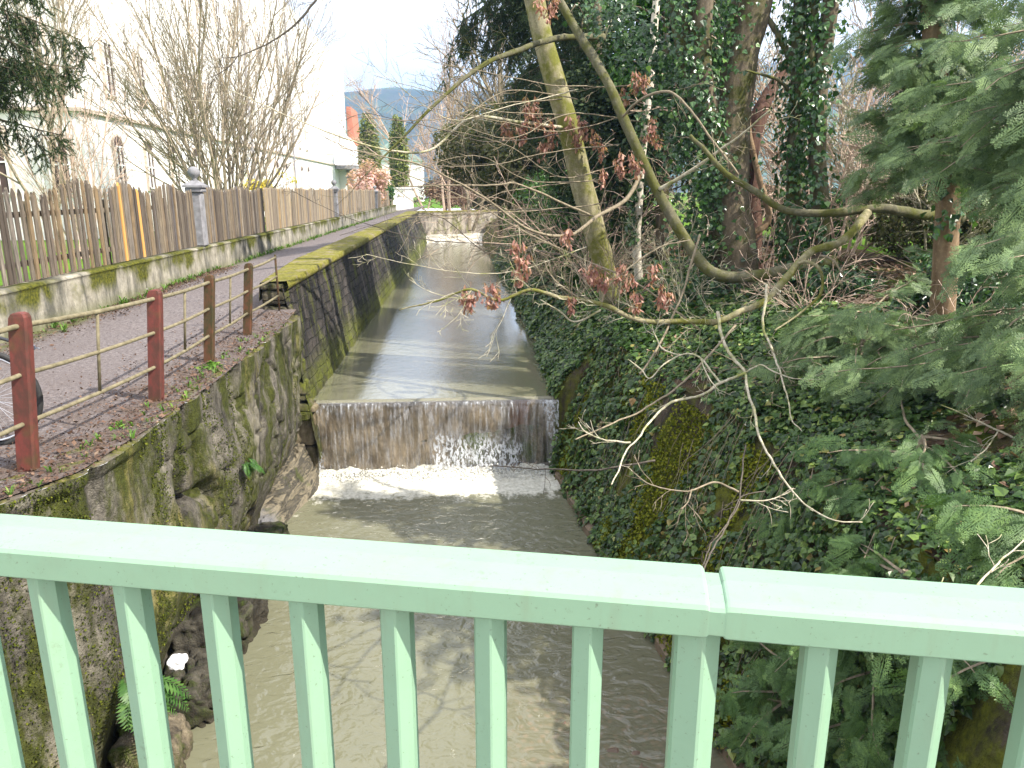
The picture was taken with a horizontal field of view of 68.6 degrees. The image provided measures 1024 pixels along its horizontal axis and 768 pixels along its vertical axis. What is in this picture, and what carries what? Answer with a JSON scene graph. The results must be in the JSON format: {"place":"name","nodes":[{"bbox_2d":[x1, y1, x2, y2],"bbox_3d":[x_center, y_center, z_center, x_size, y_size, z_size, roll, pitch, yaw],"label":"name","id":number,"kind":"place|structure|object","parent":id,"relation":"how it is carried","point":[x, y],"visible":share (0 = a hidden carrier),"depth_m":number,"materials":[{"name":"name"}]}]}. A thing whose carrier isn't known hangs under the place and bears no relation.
{"place":"outdoors","nodes":[
{"label":"outdoors","id":0,"kind":"place"},
{"bbox_2d":[0,205,427,498],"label":"path","id":1,"kind":"structure","parent":0,"point":[132,325],"depth_m":7.90,"materials":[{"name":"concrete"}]},
{"bbox_2d":[0,336,43,444],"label":"bicycle","id":2,"kind":"object","parent":1,"relation":"on","point":[5,358],"visible":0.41,"depth_m":5.13,"materials":[{"name":"metal"}]},
{"bbox_2d":[0,255,279,471],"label":"path railing","id":3,"kind":"object","parent":1,"relation":"on","point":[19,330],"visible":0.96,"depth_m":5.42,"materials":[{"name":"red paint"}]},
{"bbox_2d":[0,263,295,498],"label":"leaf litter","id":4,"kind":"object","parent":1,"relation":"on","point":[74,442],"visible":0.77,"depth_m":6.42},
{"bbox_2d":[5,217,378,494],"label":"grass","id":5,"kind":"structure","parent":1,"relation":"on","point":[64,327],"depth_m":9.36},
{"bbox_2d":[393,187,413,209],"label":"gate wall","id":6,"kind":"structure","parent":1,"relation":"on","point":[407,203],"depth_m":67.32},
{"bbox_2d":[0,189,427,285],"bbox_3d":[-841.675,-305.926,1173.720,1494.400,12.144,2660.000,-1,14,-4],"label":"lawn","id":7,"kind":"structure","parent":0,"point":[1,283],"depth_m":18.25,"materials":[{"name":"plant"}]},
{"bbox_2d":[0,0,100,176],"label":"spruce tree","id":8,"kind":"object","parent":7,"relation":"on","point":[15,73],"visible":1,"depth_m":8.98,"materials":[{"name":"green plant"}]},
{"bbox_2d":[0,0,116,251],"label":"bare tree","id":9,"kind":"object","parent":7,"relation":"on","point":[62,18],"visible":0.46,"depth_m":19.11,"materials":[{"name":"brown plant"}]},
{"bbox_2d":[0,36,147,258],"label":"bare shrub","id":10,"kind":"object","parent":7,"relation":"on","point":[74,163],"visible":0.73,"depth_m":17.23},
{"bbox_2d":[0,0,345,239],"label":"building","id":11,"kind":"structure","parent":7,"relation":"on","point":[321,171],"depth_m":31.66,"materials":[{"name":"paint"}]},
{"bbox_2d":[0,125,15,196],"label":"window","id":12,"kind":"structure","parent":11,"relation":"in","point":[5,169],"depth_m":24.81,"materials":[{"name":"glass"}]},
{"bbox_2d":[43,137,76,196],"bbox_3d":[-14.990,-7.185,24.887,0.850,1.900,0.125,-1,14,-4],"label":"window","id":13,"kind":"structure","parent":11,"relation":"in","point":[49,171],"depth_m":24.86,"materials":[{"name":"glass"}]},
{"bbox_2d":[97,37,117,99],"bbox_3d":[-14.315,-11.163,26.609,0.125,1.950,0.850,-1,14,-4],"label":"window","id":14,"kind":"structure","parent":11,"relation":"in","point":[102,58],"depth_m":26.44,"materials":[{"name":"glass"}]},
{"bbox_2d":[111,134,128,184],"bbox_3d":[-14.315,-8.088,27.399,0.125,2.000,0.826,-1,14,-4],"label":"window","id":15,"kind":"structure","parent":11,"relation":"in","point":[120,157],"depth_m":27.25,"materials":[{"name":"glass"}]},
{"bbox_2d":[131,52,148,107],"bbox_3d":[-14.516,-11.858,29.314,0.125,1.950,0.850,-1,14,-4],"label":"window","id":16,"kind":"structure","parent":11,"relation":"in","point":[143,74],"depth_m":29.25,"materials":[{"name":"glass"}]},
{"bbox_2d":[143,140,157,190],"bbox_3d":[-14.516,-8.782,30.104,0.125,2.000,0.826,-1,14,-4],"label":"window","id":17,"kind":"structure","parent":11,"relation":"in","point":[149,163],"depth_m":29.98,"materials":[{"name":"glass"}]},
{"bbox_2d":[212,0,222,37],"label":"window","id":18,"kind":"structure","parent":11,"relation":"in","point":[217,11],"depth_m":38.93,"materials":[{"name":"glass"}]},
{"bbox_2d":[0,205,395,343],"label":"garden wall","id":19,"kind":"structure","parent":7,"relation":"on","point":[77,291],"depth_m":12.30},
{"bbox_2d":[0,178,109,286],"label":"paling fence","id":20,"kind":"object","parent":19,"relation":"on","point":[10,266],"visible":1,"depth_m":10.00,"materials":[{"name":"brown wood"}]},
{"bbox_2d":[102,179,196,264],"bbox_3d":[-6.471,-2.999,13.553,0.165,1.309,4.000,-1,14,-4],"label":"paling fence","id":21,"kind":"object","parent":19,"relation":"on","point":[132,230],"visible":0.98,"depth_m":13.07,"materials":[{"name":"brown wood"}]},
{"bbox_2d":[182,166,208,246],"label":"stone pillar","id":22,"kind":"structure","parent":19,"relation":"on","point":[196,186],"depth_m":15.54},
{"bbox_2d":[202,186,265,242],"bbox_3d":[-6.834,-4.237,18.471,0.166,1.260,5.370,-1,14,-4],"label":"paling fence","id":23,"kind":"object","parent":19,"relation":"on","point":[234,212],"visible":0.89,"depth_m":18.16,"materials":[{"name":"brown wood"}]},
{"bbox_2d":[263,186,334,230],"bbox_3d":[-7.473,-6.460,27.117,0.167,1.266,12.468,-1,14,-4],"label":"paling fence","id":24,"kind":"object","parent":19,"relation":"on","point":[280,210],"visible":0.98,"depth_m":25.11,"materials":[{"name":"brown wood"}]},
{"bbox_2d":[330,180,339,216],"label":"stone pillar","id":25,"kind":"structure","parent":19,"relation":"on","point":[335,189],"depth_m":33.21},
{"bbox_2d":[338,188,374,215],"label":"paling fence","id":26,"kind":"object","parent":19,"relation":"on","point":[359,200],"visible":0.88,"depth_m":40.12,"materials":[{"name":"brown wood"}]},
{"bbox_2d":[38,0,368,199],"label":"bare shrub","id":27,"kind":"object","parent":7,"relation":"on","point":[189,111],"visible":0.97,"depth_m":23.37,"materials":[{"name":"grey plant"}]},
{"bbox_2d":[243,168,296,204],"bbox_3d":[-10.128,-7.672,31.341,2.539,2.676,2.461,11,18,36],"label":"forsythia","id":28,"kind":"object","parent":7,"relation":"on","point":[262,184],"visible":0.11,"depth_m":31.06,"materials":[{"name":"yellow plant"}]},
{"bbox_2d":[335,106,360,190],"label":"porch building","id":29,"kind":"structure","parent":7,"relation":"on","point":[352,122],"depth_m":79.58,"materials":[{"name":"white paint"}]},
{"bbox_2d":[346,158,390,203],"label":"cherry tree","id":30,"kind":"object","parent":7,"relation":"on","point":[371,179],"visible":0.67,"depth_m":53.22,"materials":[{"name":"pink plant"}]},
{"bbox_2d":[356,110,382,174],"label":"column thuja","id":31,"kind":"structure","parent":7,"relation":"on","point":[366,125],"depth_m":73.10,"materials":[{"name":"green plant"}]},
{"bbox_2d":[329,58,454,209],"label":"bare tree","id":32,"kind":"object","parent":7,"relation":"on","point":[377,120],"visible":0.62,"depth_m":71.10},
{"bbox_2d":[388,114,409,194],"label":"column thuja","id":33,"kind":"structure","parent":7,"relation":"on","point":[398,166],"depth_m":66.58,"materials":[{"name":"green plant"}]},
{"bbox_2d":[378,141,425,201],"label":"village house","id":34,"kind":"structure","parent":7,"relation":"on","point":[416,174],"depth_m":120.53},
{"bbox_2d":[111,463,728,767],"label":"water","id":35,"kind":"structure","parent":0,"point":[526,515],"depth_m":6.93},
{"bbox_2d":[107,710,192,767],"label":"rock","id":36,"kind":"object","parent":35,"relation":"in","point":[122,752],"visible":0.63,"depth_m":5.56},
{"bbox_2d":[164,647,213,727],"bbox_3d":[-2.709,2.682,6.446,0.633,0.592,0.911,-1,14,-4],"label":"rock","id":37,"kind":"object","parent":35,"relation":"in","point":[193,676],"visible":0.23,"depth_m":6.18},
{"bbox_2d":[166,653,187,670],"bbox_3d":[-2.695,2.236,6.036,0.139,0.100,0.132,-1,14,-4],"label":"paper scrap","id":38,"kind":"object","parent":37,"relation":"on","point":[178,661],"visible":1,"depth_m":5.99,"materials":[{"name":"white"}]},
{"bbox_2d":[170,594,205,651],"bbox_3d":[-2.953,2.185,6.855,0.383,0.351,0.539,-5,15,-19],"label":"rock","id":39,"kind":"object","parent":37,"relation":"on","point":[189,634],"visible":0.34,"depth_m":6.66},
{"bbox_2d":[201,597,268,653],"bbox_3d":[-2.844,2.367,7.491,0.763,0.723,1.160,-1,14,-4],"label":"rock","id":40,"kind":"object","parent":35,"relation":"in","point":[253,613],"visible":0.15,"depth_m":7.29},
{"bbox_2d":[247,521,289,534],"bbox_3d":[-2.928,2.092,8.703,0.727,0.675,1.341,-1,14,-4],"label":"rock","id":41,"kind":"object","parent":35,"relation":"in","point":[278,527],"visible":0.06,"depth_m":9.04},
{"bbox_2d":[315,399,555,469],"bbox_3d":[-1.158,0.964,11.877,3.950,1.625,0.664,-1,14,-4],"label":"weir","id":42,"kind":"object","parent":35,"relation":"in","point":[367,435],"visible":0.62,"depth_m":11.51,"materials":[{"name":"liquid"}]},
{"bbox_2d":[316,396,558,472],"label":"falling water","id":43,"kind":"structure","parent":42,"relation":"on","point":[476,456],"depth_m":11.46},
{"bbox_2d":[320,461,554,486],"bbox_3d":[-1.080,1.358,11.236,3.569,0.214,0.565,-1,14,-4],"label":"foam","id":44,"kind":"object","parent":35,"relation":"on","point":[403,473],"visible":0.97,"depth_m":11.38,"materials":[{"name":"white"}]},
{"bbox_2d":[313,243,551,400],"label":"water","id":45,"kind":"structure","parent":0,"point":[394,352],"depth_m":15.26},
{"bbox_2d":[426,233,483,242],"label":"riffle","id":46,"kind":"structure","parent":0,"point":[461,237],"depth_m":47.29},
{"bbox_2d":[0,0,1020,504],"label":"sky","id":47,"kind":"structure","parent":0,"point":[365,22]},
{"bbox_2d":[0,514,1023,767],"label":"bridge railing","id":48,"kind":"object","parent":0,"point":[932,630],"visible":1,"depth_m":1.15,"materials":[{"name":"metal"}]},
{"bbox_2d":[344,35,1023,192],"bbox_3d":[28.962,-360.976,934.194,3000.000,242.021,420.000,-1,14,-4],"label":"hills","id":49,"kind":"structure","parent":0,"point":[388,95],"depth_m":920.05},
{"bbox_2d":[477,192,1023,583],"bbox_3d":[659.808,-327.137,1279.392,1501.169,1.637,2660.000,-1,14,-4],"label":"ground","id":50,"kind":"structure","parent":0,"point":[689,386],"depth_m":7.01,"materials":[{"name":"plant"}]},
{"bbox_2d":[259,210,513,469],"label":"stone wall","id":51,"kind":"structure","parent":50,"relation":"on","point":[333,296],"depth_m":14.81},
{"bbox_2d":[177,0,641,302],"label":"box elder tree","id":52,"kind":"object","parent":50,"relation":"on","point":[550,65],"visible":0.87,"depth_m":11.50,"materials":[{"name":"brown plant"}]},
{"bbox_2d":[198,0,316,88],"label":"overhanging branch","id":53,"kind":"object","parent":52,"relation":"attached to","point":[300,18],"visible":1,"depth_m":8.16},
{"bbox_2d":[325,31,640,296],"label":"trailing twigs","id":54,"kind":"object","parent":52,"relation":"attached to","point":[493,141],"visible":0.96,"depth_m":9.93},
{"bbox_2d":[407,123,479,209],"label":"bare brush","id":55,"kind":"object","parent":50,"relation":"on","point":[461,192],"visible":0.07,"depth_m":54.63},
{"bbox_2d":[415,176,474,210],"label":"bush","id":56,"kind":"object","parent":50,"relation":"on","point":[455,189],"visible":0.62,"depth_m":54.60,"materials":[{"name":"brown plant"}]},
{"bbox_2d":[409,1,487,209],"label":"bare tree","id":57,"kind":"object","parent":50,"relation":"on","point":[428,153],"visible":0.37,"depth_m":46.61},
{"bbox_2d":[436,63,516,231],"bbox_3d":[-1.288,-10.770,33.316,3.439,7.756,6.390,-10,17,-34],"label":"bare tree","id":58,"kind":"object","parent":50,"relation":"on","point":[456,92],"visible":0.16,"depth_m":33.86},
{"bbox_2d":[414,0,557,201],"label":"bare tree","id":59,"kind":"object","parent":50,"relation":"on","point":[487,88],"visible":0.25,"depth_m":29.87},
{"bbox_2d":[430,101,554,236],"bbox_3d":[-0.393,-7.720,26.985,5.092,4.748,5.091,-1,14,-4],"label":"juniper","id":60,"kind":"object","parent":50,"relation":"on","point":[470,146],"visible":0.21,"depth_m":26.00,"materials":[{"name":"green plant"}]},
{"bbox_2d":[444,177,557,287],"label":"twiggy shrub","id":61,"kind":"object","parent":50,"relation":"on","point":[525,255],"visible":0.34,"depth_m":17.81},
{"bbox_2d":[467,13,535,218],"bbox_3d":[0.070,-15.214,40.674,5.210,12.696,10.398,-1,14,-4],"label":"bare tree","id":62,"kind":"object","parent":50,"relation":"on","point":[503,84],"visible":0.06,"depth_m":39.27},
{"bbox_2d":[472,134,562,218],"bbox_3d":[0.564,-6.605,23.711,3.682,3.003,3.373,-1,14,-4],"label":"juniper","id":63,"kind":"object","parent":50,"relation":"on","point":[513,166],"visible":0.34,"depth_m":23.21,"materials":[{"name":"green plant"}]},
{"bbox_2d":[435,0,608,182],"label":"spruce tree","id":64,"kind":"object","parent":50,"relation":"on","point":[506,19],"visible":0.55,"depth_m":15.57,"materials":[{"name":"green plant"}]},
{"bbox_2d":[500,169,568,268],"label":"evergreen bush","id":65,"kind":"object","parent":50,"relation":"on","point":[533,184],"visible":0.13,"depth_m":19.88,"materials":[{"name":"green plant"}]},
{"bbox_2d":[418,129,698,284],"bbox_3d":[1.311,-3.495,13.954,6.239,3.491,4.719,-1,14,-4],"label":"twiggy shrub","id":66,"kind":"object","parent":50,"relation":"on","point":[551,229],"visible":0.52,"depth_m":13.89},
{"bbox_2d":[508,0,648,171],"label":"yew tree","id":67,"kind":"object","parent":50,"relation":"on","point":[535,58],"visible":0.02,"depth_m":22.24,"materials":[{"name":"green plant"}]},
{"bbox_2d":[325,0,837,282],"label":"box elder tree","id":68,"kind":"object","parent":50,"relation":"on","point":[704,265],"visible":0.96,"depth_m":9.68,"materials":[{"name":"brown plant"}]},
{"bbox_2d":[284,108,699,329],"bbox_3d":[-0.284,-1.837,8.319,4.771,2.393,0.882,2,14,6],"label":"long twig","id":69,"kind":"object","parent":68,"relation":"attached to","point":[652,293],"visible":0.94,"depth_m":8.28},
{"bbox_2d":[508,205,663,303],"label":"twiggy shrub","id":70,"kind":"object","parent":50,"relation":"on","point":[619,258],"visible":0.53,"depth_m":13.70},
{"bbox_2d":[531,185,646,287],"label":"evergreen bush","id":71,"kind":"object","parent":50,"relation":"on","point":[542,220],"visible":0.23,"depth_m":15.03,"materials":[{"name":"green plant"}]},
{"bbox_2d":[536,28,705,264],"bbox_3d":[2.515,-4.459,14.787,4.046,4.711,3.372,-1,14,-4],"label":"yew tree","id":72,"kind":"object","parent":50,"relation":"on","point":[591,105],"visible":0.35,"depth_m":14.08,"materials":[{"name":"green plant"}]},
{"bbox_2d":[541,209,704,313],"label":"twiggy shrub","id":73,"kind":"object","parent":50,"relation":"on","point":[614,287],"visible":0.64,"depth_m":11.85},
{"bbox_2d":[623,0,659,280],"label":"young tree","id":74,"kind":"object","parent":50,"relation":"on","point":[643,128],"visible":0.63,"depth_m":12.73,"materials":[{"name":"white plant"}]},
{"bbox_2d":[549,0,772,307],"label":"old tree","id":75,"kind":"object","parent":50,"relation":"on","point":[693,49],"visible":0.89,"depth_m":10.18,"materials":[{"name":"green plant"}]},
{"bbox_2d":[587,0,775,267],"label":"yew tree","id":76,"kind":"object","parent":50,"relation":"on","point":[660,217],"visible":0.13,"depth_m":13.45,"materials":[{"name":"green plant"}]},
{"bbox_2d":[618,182,781,304],"bbox_3d":[2.535,-2.045,10.949,1.854,1.827,2.124,-9,17,-32],"label":"twiggy shrub","id":77,"kind":"object","parent":50,"relation":"on","point":[662,277],"visible":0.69,"depth_m":10.67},
{"bbox_2d":[399,128,1023,584],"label":"fallen bough","id":78,"kind":"object","parent":50,"relation":"on","point":[593,278],"visible":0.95,"depth_m":7.05,"materials":[{"name":"wood"}]},
{"bbox_2d":[644,99,868,268],"bbox_3d":[3.919,-3.440,11.802,3.619,3.910,4.671,2,15,8],"label":"twiggy shrub","id":79,"kind":"object","parent":50,"relation":"on","point":[774,221],"visible":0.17,"depth_m":12.14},
{"bbox_2d":[491,231,1023,767],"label":"ivy","id":80,"kind":"object","parent":50,"relation":"on","point":[563,351],"visible":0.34,"depth_m":7.17,"materials":[{"name":"green plant"}]},
{"bbox_2d":[678,324,839,407],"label":"twiggy shrub","id":81,"kind":"object","parent":50,"relation":"on","point":[783,370],"visible":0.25,"depth_m":7.17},
{"bbox_2d":[749,65,788,268],"bbox_3d":[3.825,-3.132,11.585,0.594,3.675,1.147,8,16,29],"label":"dead snag","id":82,"kind":"object","parent":50,"relation":"on","point":[756,179],"visible":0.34,"depth_m":11.28,"materials":[{"name":"wood"}]},
{"bbox_2d":[602,0,961,243],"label":"bare brush","id":83,"kind":"object","parent":50,"relation":"on","point":[767,54],"visible":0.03,"depth_m":15.67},
{"bbox_2d":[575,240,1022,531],"bbox_3d":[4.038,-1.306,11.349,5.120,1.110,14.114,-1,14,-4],"label":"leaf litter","id":84,"kind":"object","parent":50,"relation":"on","point":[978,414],"visible":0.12,"depth_m":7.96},
{"bbox_2d":[745,0,862,282],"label":"twin trunk tree","id":85,"kind":"object","parent":50,"relation":"on","point":[821,34],"visible":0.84,"depth_m":10.07,"materials":[{"name":"green plant"}]},
{"bbox_2d":[760,164,862,243],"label":"evergreen bush","id":86,"kind":"object","parent":50,"relation":"on","point":[838,226],"visible":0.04,"depth_m":15.67,"materials":[{"name":"green plant"}]},
{"bbox_2d":[735,215,914,327],"bbox_3d":[3.678,-1.279,8.882,1.912,1.473,1.973,6,15,21],"label":"twiggy shrub","id":87,"kind":"object","parent":50,"relation":"on","point":[826,295],"visible":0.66,"depth_m":8.77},
{"bbox_2d":[628,0,1023,258],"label":"bare brush","id":88,"kind":"object","parent":50,"relation":"on","point":[772,145],"visible":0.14,"depth_m":12.67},
{"bbox_2d":[750,244,915,301],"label":"evergreen bush","id":89,"kind":"object","parent":50,"relation":"on","point":[857,280],"visible":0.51,"depth_m":9.47,"materials":[{"name":"green plant"}]},
{"bbox_2d":[748,263,940,413],"bbox_3d":[3.171,-0.027,7.051,2.014,2.137,2.095,8,16,27],"label":"thuja shrub","id":90,"kind":"object","parent":50,"relation":"on","point":[811,341],"visible":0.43,"depth_m":6.83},
{"bbox_2d":[747,390,996,578],"bbox_3d":[2.870,0.847,5.490,2.028,1.412,2.007,-9,17,-32],"label":"thuja shrub","id":91,"kind":"object","parent":50,"relation":"on","point":[844,501],"visible":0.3,"depth_m":5.24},
{"bbox_2d":[772,0,984,246],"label":"bare brush","id":92,"kind":"object","parent":50,"relation":"on","point":[851,128],"visible":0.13,"depth_m":14.52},
{"bbox_2d":[798,0,1023,478],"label":"thuja tree","id":93,"kind":"object","parent":50,"relation":"on","point":[990,347],"visible":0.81,"depth_m":5.45,"materials":[{"name":"green plant"}]},
{"bbox_2d":[805,46,1019,227],"bbox_3d":[9.214,-5.528,17.939,5.297,4.811,6.152,5,15,18],"label":"bare brush","id":94,"kind":"object","parent":50,"relation":"on","point":[847,124],"visible":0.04,"depth_m":18.64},
{"bbox_2d":[828,80,1012,262],"bbox_3d":[6.859,-3.297,11.669,3.467,3.619,4.188,3,15,11],"label":"bare brush","id":95,"kind":"object","parent":50,"relation":"on","point":[969,235],"visible":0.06,"depth_m":11.29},
{"bbox_2d":[820,0,1023,329],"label":"thuja tree","id":96,"kind":"object","parent":50,"relation":"on","point":[888,64],"visible":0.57,"depth_m":6.72,"materials":[{"name":"green plant"}]},
{"bbox_2d":[860,168,1011,260],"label":"evergreen bush","id":97,"kind":"object","parent":50,"relation":"on","point":[876,228],"visible":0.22,"depth_m":11.63,"materials":[{"name":"green plant"}]},
{"bbox_2d":[849,489,1023,767],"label":"thuja shrub","id":98,"kind":"object","parent":50,"relation":"on","point":[1009,528],"visible":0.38,"depth_m":3.88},
{"bbox_2d":[855,243,1023,323],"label":"evergreen bush","id":99,"kind":"object","parent":50,"relation":"on","point":[971,288],"visible":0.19,"depth_m":8.03,"materials":[{"name":"green plant"}]},
{"bbox_2d":[865,270,1022,385],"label":"twiggy shrub","id":100,"kind":"object","parent":50,"relation":"on","point":[933,309],"visible":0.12,"depth_m":6.57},
{"bbox_2d":[902,0,1023,277],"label":"thuja tree","id":101,"kind":"object","parent":50,"relation":"on","point":[914,250],"visible":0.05,"depth_m":9.54,"materials":[{"name":"green plant"}]},
{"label":"canal bed","id":102,"kind":"structure","parent":0,"visible":0},
{"bbox_2d":[0,315,302,767],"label":"retaining wall","id":103,"kind":"structure","parent":102,"relation":"on","point":[117,487],"depth_m":5.82,"materials":[{"name":"stone"},{"name":"moss"}]},
{"bbox_2d":[0,357,296,767],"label":"moss","id":104,"kind":"object","parent":103,"relation":"attached to","point":[104,592],"visible":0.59,"depth_m":5.10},
{"bbox_2d":[116,675,190,734],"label":"fern","id":105,"kind":"object","parent":103,"relation":"attached to","point":[124,704],"visible":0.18,"depth_m":5.21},
{"bbox_2d":[241,458,264,476],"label":"fern","id":106,"kind":"object","parent":103,"relation":"attached to","point":[248,467],"visible":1,"depth_m":7.40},
{"bbox_2d":[258,443,319,523],"bbox_3d":[-3.188,1.921,10.064,0.892,1.770,2.971,-1,14,-4],"label":"rock ledge","id":107,"kind":"object","parent":102,"relation":"on","point":[294,489],"visible":0.24,"depth_m":10.37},
{"bbox_2d":[482,226,1021,767],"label":"canal wall","id":108,"kind":"structure","parent":102,"relation":"on","point":[980,738],"depth_m":6.73,"materials":[{"name":"plant"}]},
{"bbox_2d":[555,467,745,767],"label":"footing","id":109,"kind":"object","parent":108,"relation":"attached to","point":[660,647],"visible":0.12,"depth_m":7.12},
{"bbox_2d":[553,328,778,748],"bbox_3d":[1.280,0.809,9.759,0.915,2.047,8.751,-2,15,-9],"label":"moss","id":110,"kind":"object","parent":108,"relation":"attached to","point":[650,509],"visible":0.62,"depth_m":8.11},
{"bbox_2d":[528,284,924,713],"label":"dry stems","id":111,"kind":"object","parent":108,"relation":"hanging from","point":[756,470],"visible":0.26,"depth_m":7.26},
{"bbox_2d":[715,640,842,767],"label":"thuja shrub","id":112,"kind":"object","parent":108,"relation":"on","point":[754,698],"visible":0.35,"depth_m":5.05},
{"bbox_2d":[736,532,1014,767],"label":"thuja shrub","id":113,"kind":"object","parent":108,"relation":"on","point":[868,752],"visible":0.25,"depth_m":4.40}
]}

